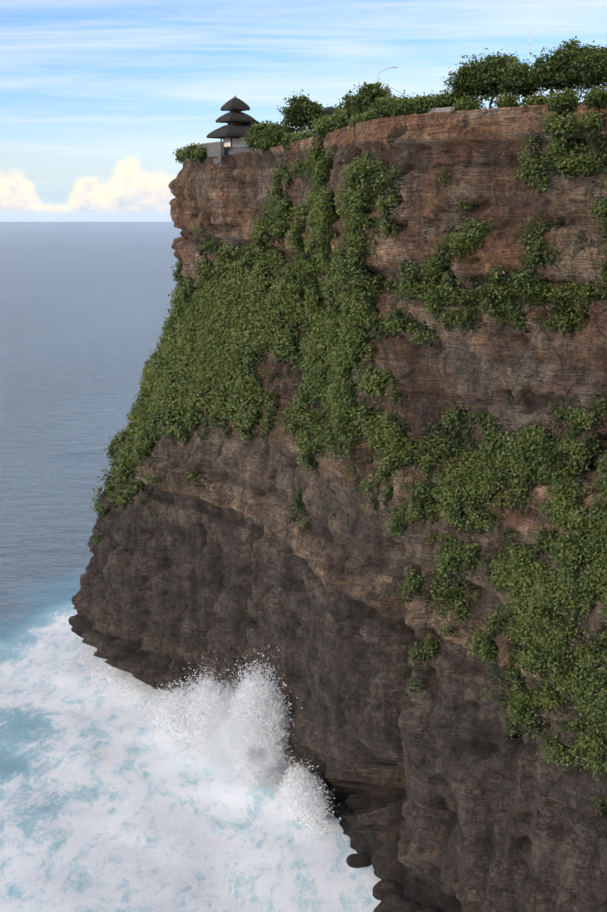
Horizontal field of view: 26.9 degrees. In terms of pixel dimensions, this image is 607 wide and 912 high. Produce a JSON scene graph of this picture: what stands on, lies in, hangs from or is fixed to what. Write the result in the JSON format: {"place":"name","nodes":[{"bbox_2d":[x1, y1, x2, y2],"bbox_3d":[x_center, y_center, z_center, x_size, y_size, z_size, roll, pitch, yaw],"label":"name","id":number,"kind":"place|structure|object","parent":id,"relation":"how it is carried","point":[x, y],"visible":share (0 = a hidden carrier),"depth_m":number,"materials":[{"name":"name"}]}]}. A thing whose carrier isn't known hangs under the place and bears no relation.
{"place":"outdoors","nodes":[
{"label":"outdoors","id":0,"kind":"place"},
{"bbox_2d":[0,222,380,911],"bbox_3d":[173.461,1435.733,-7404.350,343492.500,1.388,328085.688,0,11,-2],"label":"sea water","id":1,"kind":"structure","parent":0,"point":[110,800],"depth_m":167.92,"materials":[{"name":"blue liquid"}]},
{"bbox_2d":[78,629,340,833],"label":"wave splash","id":2,"kind":"object","parent":1,"relation":"on","point":[177,712],"visible":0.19,"depth_m":141.86,"materials":[{"name":"white liquid"}]},
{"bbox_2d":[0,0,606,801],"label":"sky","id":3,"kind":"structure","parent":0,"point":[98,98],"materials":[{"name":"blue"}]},
{"bbox_2d":[68,102,606,911],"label":"cliff rock","id":4,"kind":"object","parent":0,"point":[448,796],"visible":0.54,"depth_m":112.33,"materials":[{"name":"brown stone"}]},
{"bbox_2d":[184,141,224,165],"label":"retaining wall","id":5,"kind":"structure","parent":4,"relation":"on","point":[213,149],"depth_m":160.93,"materials":[{"name":"stone"}]},
{"bbox_2d":[206,95,254,154],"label":"pagoda temple","id":6,"kind":"structure","parent":4,"relation":"on","point":[233,131],"depth_m":161.24,"materials":[{"name":"grey wood"}]},
{"bbox_2d":[243,120,259,126],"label":"shrine pavilion","id":7,"kind":"structure","parent":4,"relation":"on","point":[250,124],"depth_m":163.04,"materials":[{"name":"brown wood"}]},
{"bbox_2d":[321,106,337,115],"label":"building","id":8,"kind":"structure","parent":4,"relation":"on","point":[329,109],"depth_m":144.95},
{"bbox_2d":[89,101,606,818],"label":"cliff vines","id":9,"kind":"object","parent":4,"relation":"on","point":[207,343],"visible":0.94,"depth_m":109.80,"materials":[{"name":"green plant"}]},
{"bbox_2d":[323,808,438,911],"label":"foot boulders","id":10,"kind":"object","parent":4,"relation":"on","point":[387,894],"visible":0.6,"depth_m":118.04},
{"bbox_2d":[384,86,391,98],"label":"candi gate tower","id":11,"kind":"structure","parent":4,"relation":"on","point":[386,88],"depth_m":204.85,"materials":[{"name":"stone"}]},
{"bbox_2d":[173,36,606,163],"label":"trees","id":12,"kind":"object","parent":4,"relation":"on","point":[567,69],"visible":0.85,"depth_m":104.24,"materials":[{"name":"green plant"}]},
{"bbox_2d":[425,107,454,112],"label":"wall","id":13,"kind":"structure","parent":4,"relation":"on","point":[444,109],"depth_m":106.53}
]}

